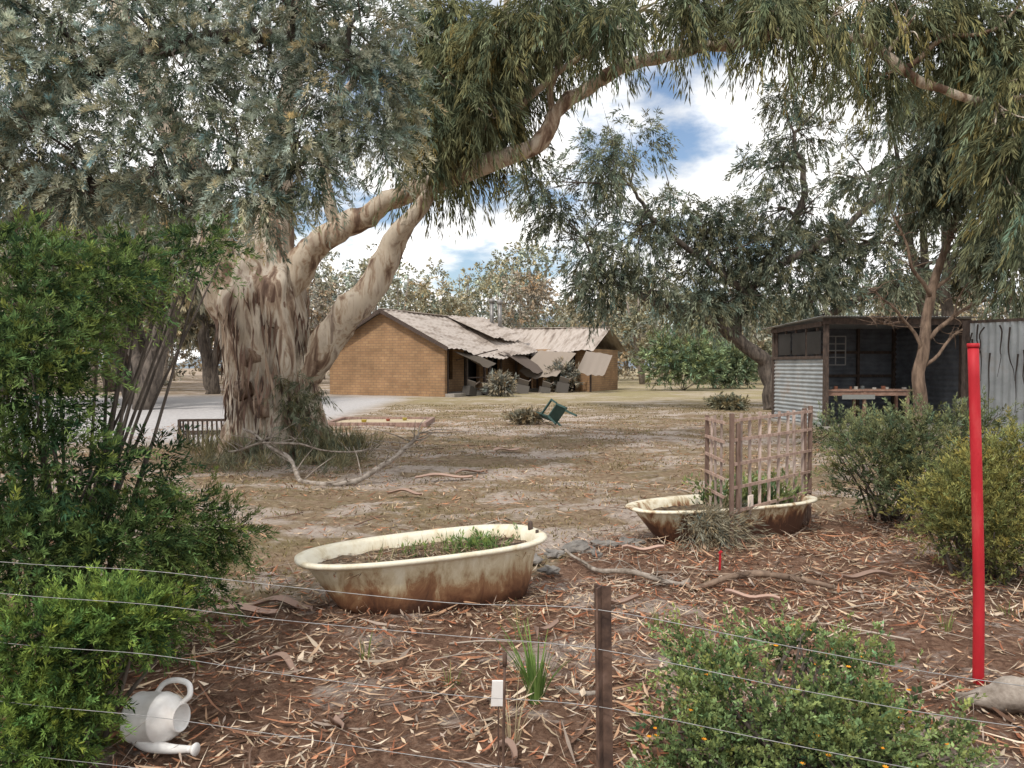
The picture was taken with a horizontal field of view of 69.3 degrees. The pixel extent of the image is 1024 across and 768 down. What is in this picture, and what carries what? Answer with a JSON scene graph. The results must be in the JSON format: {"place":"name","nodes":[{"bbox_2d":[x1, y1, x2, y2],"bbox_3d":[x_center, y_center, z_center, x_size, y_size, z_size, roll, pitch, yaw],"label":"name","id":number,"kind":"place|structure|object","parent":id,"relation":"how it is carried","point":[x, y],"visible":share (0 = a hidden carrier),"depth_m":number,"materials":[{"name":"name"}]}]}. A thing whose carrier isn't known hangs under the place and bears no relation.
{"place":"outdoors","nodes":[
{"label":"outdoors","id":0,"kind":"place"},
{"bbox_2d":[98,316,691,367],"bbox_3d":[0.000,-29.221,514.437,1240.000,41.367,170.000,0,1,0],"label":"distant hills","id":1,"kind":"structure","parent":0,"point":[629,363],"depth_m":447.42,"materials":[{"name":"green plant"}]},
{"bbox_2d":[0,368,1023,767],"bbox_3d":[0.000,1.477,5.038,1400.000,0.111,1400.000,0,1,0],"label":"ground","id":2,"kind":"structure","parent":0,"point":[188,398],"depth_m":5.25,"materials":[{"name":"brown soil"}]},
{"bbox_2d":[0,201,49,382],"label":"gum tree","id":3,"kind":"object","parent":2,"relation":"on","point":[3,288],"visible":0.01,"depth_m":47.71,"materials":[{"name":"green plant"}]},
{"bbox_2d":[0,142,116,402],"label":"gum tree","id":4,"kind":"object","parent":2,"relation":"on","point":[59,228],"visible":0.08,"depth_m":28.94,"materials":[{"name":"green plant"}]},
{"bbox_2d":[0,204,151,391],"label":"gum tree","id":5,"kind":"object","parent":2,"relation":"on","point":[126,361],"visible":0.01,"depth_m":45.45,"materials":[{"name":"green plant"}]},
{"bbox_2d":[0,558,211,767],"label":"evergreen shrub","id":6,"kind":"object","parent":2,"relation":"on","point":[40,731],"visible":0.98,"depth_m":2.90,"materials":[{"name":"green plant"}]},
{"bbox_2d":[0,163,246,403],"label":"gum tree","id":7,"kind":"object","parent":2,"relation":"on","point":[140,348],"visible":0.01,"depth_m":29.70,"materials":[{"name":"green plant"}]},
{"bbox_2d":[39,213,213,409],"bbox_3d":[-12.946,-2.552,27.884,6.781,7.506,6.963,0,1,18],"label":"gum tree","id":8,"kind":"object","parent":2,"relation":"on","point":[204,308],"visible":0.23,"depth_m":26.64,"materials":[{"name":"green plant"}]},
{"bbox_2d":[0,204,279,676],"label":"evergreen shrub","id":9,"kind":"object","parent":2,"relation":"on","point":[31,510],"visible":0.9,"depth_m":3.63,"materials":[{"name":"green plant"}]},
{"bbox_2d":[120,677,199,755],"bbox_3d":[-1.441,1.396,3.116,0.330,0.267,0.204,-6,0,14],"label":"white watering can","id":10,"kind":"object","parent":2,"relation":"on","point":[153,734],"visible":0.99,"depth_m":3.06,"materials":[{"name":"plastic"}]},
{"bbox_2d":[177,419,223,450],"bbox_3d":[-5.481,0.949,14.148,1.550,0.608,0.556,0,1,-8],"label":"garden bench","id":11,"kind":"object","parent":2,"relation":"on","point":[196,432],"visible":0.23,"depth_m":13.84,"materials":[{"name":"grey wood"}]},
{"bbox_2d":[143,197,296,393],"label":"gum tree","id":12,"kind":"object","parent":2,"relation":"on","point":[202,332],"visible":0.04,"depth_m":41.63,"materials":[{"name":"brown plant"}]},
{"bbox_2d":[0,0,447,273],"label":"silver wattle tree","id":13,"kind":"object","parent":2,"relation":"on","point":[73,78],"visible":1,"depth_m":8.66,"materials":[{"name":"green plant"}]},
{"bbox_2d":[171,367,386,477],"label":"long grass","id":14,"kind":"structure","parent":2,"relation":"on","point":[353,439],"depth_m":12.10,"materials":[{"name":"green plant"}]},
{"bbox_2d":[222,425,419,452],"bbox_3d":[-2.962,0.822,11.081,3.128,0.451,0.860,0,1,0],"label":"fallen branch","id":15,"kind":"object","parent":14,"relation":"on","point":[272,444],"visible":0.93,"depth_m":11.04,"materials":[{"name":"grey wood"}]},
{"bbox_2d":[230,415,464,486],"bbox_3d":[-2.402,0.922,10.672,3.630,0.860,2.186,0,1,0],"label":"fallen branch","id":16,"kind":"object","parent":2,"relation":"on","point":[371,474],"visible":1,"depth_m":10.40,"materials":[{"name":"grey wood"}]},
{"bbox_2d":[357,630,382,658],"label":"dry grass tuft","id":17,"kind":"object","parent":2,"relation":"on","point":[369,654],"visible":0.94,"depth_m":4.03,"materials":[{"name":"beige plant"}]},
{"bbox_2d":[328,417,434,427],"bbox_3d":[-3.600,1.038,20.532,2.700,0.175,2.200,0,1,0],"label":"sandpit","id":18,"kind":"object","parent":2,"relation":"on","point":[396,421],"visible":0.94,"depth_m":20.24,"materials":[{"name":"paint"}]},
{"bbox_2d":[294,521,546,614],"bbox_3d":[-0.581,1.261,5.030,1.716,0.511,0.775,-2,2,-22],"label":"bathtub","id":19,"kind":"object","parent":2,"relation":"on","point":[481,564],"visible":0.99,"depth_m":4.86,"materials":[{"name":"white ceramic"}]},
{"bbox_2d":[438,660,464,687],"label":"dry grass tuft","id":20,"kind":"object","parent":2,"relation":"on","point":[450,676],"visible":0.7,"depth_m":3.64,"materials":[{"name":"beige plant"}]},
{"bbox_2d":[352,309,591,394],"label":"fascia and posts","id":21,"kind":"structure","parent":2,"relation":"on","point":[409,327],"depth_m":39.74,"materials":[{"name":"brown wood"}]},
{"bbox_2d":[330,313,617,396],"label":"brick walls","id":22,"kind":"structure","parent":2,"relation":"on","point":[381,354],"depth_m":40.07,"materials":[{"name":"brown brick"}]},
{"bbox_2d":[351,308,625,358],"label":"roof","id":23,"kind":"structure","parent":22,"relation":"on","point":[474,335],"depth_m":45.77,"materials":[{"name":"grey metal"}]},
{"bbox_2d":[489,298,502,327],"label":"flues","id":24,"kind":"object","parent":23,"relation":"on","point":[492,302],"visible":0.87,"depth_m":48.20,"materials":[{"name":"metal"}]},
{"bbox_2d":[454,350,611,378],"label":"sagging awnings","id":25,"kind":"object","parent":23,"relation":"attached to","point":[592,363],"visible":1,"depth_m":44.60,"materials":[{"name":"beige canvas fabric"}]},
{"bbox_2d":[448,349,574,389],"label":"windows and doors","id":26,"kind":"structure","parent":22,"relation":"in","point":[471,368],"depth_m":44.39,"materials":[{"name":"black glass"}]},
{"bbox_2d":[445,388,538,396],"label":"veranda floor","id":27,"kind":"structure","parent":2,"relation":"on","point":[456,394],"depth_m":39.91,"materials":[{"name":"concrete"}]},
{"bbox_2d":[491,680,502,767],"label":"plastic plant tag","id":28,"kind":"object","parent":2,"relation":"on","point":[497,689],"visible":0.74,"depth_m":2.44,"materials":[{"name":"plastic"}]},
{"bbox_2d":[480,368,518,396],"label":"scrub bush","id":29,"kind":"object","parent":2,"relation":"on","point":[505,382],"visible":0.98,"depth_m":38.25,"materials":[{"name":"green plant"}]},
{"bbox_2d":[446,661,556,745],"bbox_3d":[-0.005,1.344,3.078,0.344,0.361,0.445,1,2,43],"label":"dry grass tuft","id":30,"kind":"object","parent":2,"relation":"on","point":[509,732],"visible":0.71,"depth_m":3.12,"materials":[{"name":"beige plant"}]},
{"bbox_2d":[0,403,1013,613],"bbox_3d":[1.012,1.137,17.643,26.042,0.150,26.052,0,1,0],"label":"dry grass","id":31,"kind":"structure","parent":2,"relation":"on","point":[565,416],"depth_m":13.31,"materials":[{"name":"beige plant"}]},
{"bbox_2d":[1,238,1022,385],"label":"distant trees","id":32,"kind":"object","parent":2,"relation":"on","point":[532,290],"visible":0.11,"depth_m":66.88,"materials":[{"name":"green plant"}]},
{"bbox_2d":[0,561,1023,767],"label":"wire fence","id":33,"kind":"object","parent":2,"relation":"on","point":[603,676],"visible":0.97,"depth_m":2.26,"materials":[{"name":"metal"}]},
{"bbox_2d":[0,418,1023,767],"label":"leaf litter","id":34,"kind":"object","parent":2,"relation":"on","point":[630,704],"visible":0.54,"depth_m":4.47,"materials":[{"name":"brown plant"}]},
{"bbox_2d":[462,374,571,395],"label":"veranda clutter","id":35,"kind":"object","parent":2,"relation":"on","point":[522,387],"visible":0.55,"depth_m":42.51,"materials":[{"name":"paint"}]},
{"bbox_2d":[499,602,543,640],"bbox_3d":[0.070,1.372,4.311,0.407,0.244,0.303,0,1,18],"label":"dry grass tuft","id":36,"kind":"object","parent":2,"relation":"on","point":[514,628],"visible":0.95,"depth_m":4.35,"materials":[{"name":"beige plant"}]},
{"bbox_2d":[500,405,548,424],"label":"scrub bush","id":37,"kind":"object","parent":2,"relation":"on","point":[527,416],"visible":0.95,"depth_m":19.87,"materials":[{"name":"green plant"}]},
{"bbox_2d":[488,618,570,704],"bbox_3d":[0.028,1.325,3.481,0.408,0.379,0.392,-1,2,-44],"label":"strappy plant","id":38,"kind":"object","parent":2,"relation":"on","point":[530,675],"visible":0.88,"depth_m":3.44,"materials":[{"name":"green plant"}]},
{"bbox_2d":[52,423,1012,767],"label":"twig debris","id":39,"kind":"object","parent":2,"relation":"on","point":[502,641],"visible":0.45,"depth_m":4.77,"materials":[{"name":"brown plant"}]},
{"bbox_2d":[186,447,893,765],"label":"bark sheets","id":40,"kind":"object","parent":2,"relation":"on","point":[336,720],"visible":0.9,"depth_m":4.83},
{"bbox_2d":[535,398,576,425],"bbox_3d":[1.146,0.774,19.645,0.902,0.570,0.551,33,-2,46],"label":"green plastic chair","id":41,"kind":"object","parent":2,"relation":"on","point":[556,413],"visible":0.98,"depth_m":19.58,"materials":[{"name":"green plastic"}]},
{"bbox_2d":[540,356,583,391],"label":"scrub bush","id":42,"kind":"object","parent":2,"relation":"on","point":[566,371],"visible":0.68,"depth_m":44.75,"materials":[{"name":"green plant"}]},
{"bbox_2d":[106,0,1023,463],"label":"gum tree","id":43,"kind":"object","parent":2,"relation":"on","point":[488,70],"visible":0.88,"depth_m":11.27,"materials":[{"name":"beige plant"}]},
{"bbox_2d":[533,537,645,574],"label":"edging stones","id":44,"kind":"object","parent":2,"relation":"on","point":[577,546],"visible":0.79,"depth_m":6.41,"materials":[{"name":"grey stone"}]},
{"bbox_2d":[564,549,691,580],"bbox_3d":[0.788,1.353,5.716,1.208,0.240,0.373,1,2,41],"label":"fallen branch","id":45,"kind":"object","parent":2,"relation":"on","point":[650,571],"visible":1,"depth_m":5.51,"materials":[{"name":"wood"}]},
{"bbox_2d":[643,605,667,627],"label":"dry grass tuft","id":46,"kind":"object","parent":2,"relation":"on","point":[656,621],"visible":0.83,"depth_m":4.55,"materials":[{"name":"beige plant"}]},
{"bbox_2d":[630,319,730,390],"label":"round bush","id":47,"kind":"object","parent":2,"relation":"on","point":[678,364],"visible":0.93,"depth_m":47.45,"materials":[{"name":"green plant"}]},
{"bbox_2d":[718,550,721,569],"bbox_3d":[1.625,1.393,5.783,0.031,0.190,0.024,1,2,45],"label":"red garden peg","id":48,"kind":"object","parent":2,"relation":"on","point":[720,552],"visible":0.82,"depth_m":5.78,"materials":[{"name":"paint"}]},
{"bbox_2d":[625,464,817,555],"bbox_3d":[2.045,1.283,6.768,2.010,1.027,1.186,-1,2,-21],"label":"bathtub","id":49,"kind":"object","parent":2,"relation":"on","point":[677,518],"visible":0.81,"depth_m":6.72,"materials":[{"name":"white ceramic"}]},
{"bbox_2d":[631,560,812,578],"bbox_3d":[1.607,1.421,5.611,1.431,0.140,0.273,0,1,0],"label":"fallen branch","id":50,"kind":"object","parent":2,"relation":"on","point":[687,568],"visible":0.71,"depth_m":5.68,"materials":[{"name":"brown wood"}]},
{"bbox_2d":[692,337,761,388],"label":"round bush","id":51,"kind":"object","parent":2,"relation":"on","point":[739,360],"visible":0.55,"depth_m":51.31,"materials":[{"name":"green plant"}]},
{"bbox_2d":[703,391,750,410],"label":"scrub bush","id":52,"kind":"object","parent":2,"relation":"on","point":[732,402],"visible":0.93,"depth_m":26.79,"materials":[{"name":"green plant"}]},
{"bbox_2d":[492,56,967,409],"bbox_3d":[7.852,-5.530,26.796,17.206,13.352,4.587,0,1,-4],"label":"wattle tree","id":53,"kind":"object","parent":2,"relation":"on","point":[742,276],"visible":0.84,"depth_m":26.38,"materials":[{"name":"green plant"}]},
{"bbox_2d":[704,406,812,546],"bbox_3d":[2.258,0.851,7.088,1.522,1.250,0.582,-1,2,-44],"label":"slatted timber frame","id":54,"kind":"object","parent":2,"relation":"on","point":[806,459],"visible":0.82,"depth_m":6.82,"materials":[{"name":"wood"}]},
{"bbox_2d":[686,569,834,589],"bbox_3d":[1.747,1.387,5.252,1.021,0.181,0.348,0,1,7],"label":"fallen branch","id":55,"kind":"object","parent":2,"relation":"on","point":[756,581],"visible":0.98,"depth_m":5.32,"materials":[{"name":"wood"}]},
{"bbox_2d":[624,597,1008,767],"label":"flowering shrub","id":56,"kind":"object","parent":2,"relation":"on","point":[865,729],"visible":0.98,"depth_m":2.82,"materials":[{"name":"green plant"}]},
{"bbox_2d":[833,620,868,647],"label":"dry grass tuft","id":57,"kind":"object","parent":2,"relation":"on","point":[841,634],"visible":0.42,"depth_m":4.27,"materials":[{"name":"beige plant"}]},
{"bbox_2d":[764,315,976,430],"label":"tin shed","id":58,"kind":"structure","parent":2,"relation":"on","point":[847,361],"depth_m":20.94,"materials":[{"name":"metal"}]},
{"bbox_2d":[778,331,820,354],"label":"side windows","id":59,"kind":"structure","parent":58,"relation":"in","point":[813,338],"depth_m":20.27,"materials":[{"name":"grey glass"}]},
{"bbox_2d":[794,54,1023,315],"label":"gum tree","id":60,"kind":"object","parent":2,"relation":"on","point":[947,307],"visible":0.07,"depth_m":30.21,"materials":[{"name":"green plant"}]},
{"bbox_2d":[797,384,1023,535],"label":"rosemary shrub","id":61,"kind":"object","parent":2,"relation":"on","point":[905,450],"visible":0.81,"depth_m":7.17,"materials":[{"name":"green plant"}]},
{"bbox_2d":[858,32,1023,434],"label":"gum tree","id":62,"kind":"object","parent":2,"relation":"on","point":[925,180],"visible":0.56,"depth_m":16.30,"materials":[{"name":"green plant"}]},
{"bbox_2d":[935,609,955,631],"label":"dry grass tuft","id":63,"kind":"object","parent":2,"relation":"on","point":[945,625],"visible":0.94,"depth_m":4.44,"materials":[{"name":"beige plant"}]},
{"bbox_2d":[878,406,1023,591],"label":"yellow green shrub","id":64,"kind":"object","parent":2,"relation":"on","point":[952,496],"visible":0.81,"depth_m":5.38,"materials":[{"name":"green plant"}]},
{"bbox_2d":[952,400,961,423],"bbox_3d":[11.750,0.726,19.324,0.480,0.758,0.480,0,1,0],"label":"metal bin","id":65,"kind":"object","parent":2,"relation":"on","point":[955,409],"visible":0.14,"depth_m":19.24,"materials":[{"name":"metal"}]},
{"bbox_2d":[967,343,984,684],"bbox_3d":[2.332,0.703,3.725,0.122,1.813,0.060,0,1,-15],"label":"red steel post","id":66,"kind":"object","parent":2,"relation":"on","point":[978,644],"visible":0.91,"depth_m":3.70,"materials":[{"name":"metal"}]},
{"bbox_2d":[957,684,1023,721],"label":"weathered log","id":67,"kind":"object","parent":2,"relation":"on","point":[1006,699],"visible":0.85,"depth_m":3.34,"materials":[{"name":"beige wood"}]},
{"bbox_2d":[961,318,1023,456],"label":"corrugated iron fence","id":68,"kind":"object","parent":2,"relation":"on","point":[1001,352],"visible":0.69,"depth_m":13.12,"materials":[{"name":"metal"}]},
{"bbox_2d":[996,602,1022,617],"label":"dry grass tuft","id":69,"kind":"object","parent":2,"relation":"on","point":[1008,611],"visible":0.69,"depth_m":4.62,"materials":[{"name":"beige plant"}]},
{"bbox_2d":[0,0,1023,362],"label":"sky","id":70,"kind":"structure","parent":0,"point":[708,131],"materials":[{"name":"white"}]}
]}

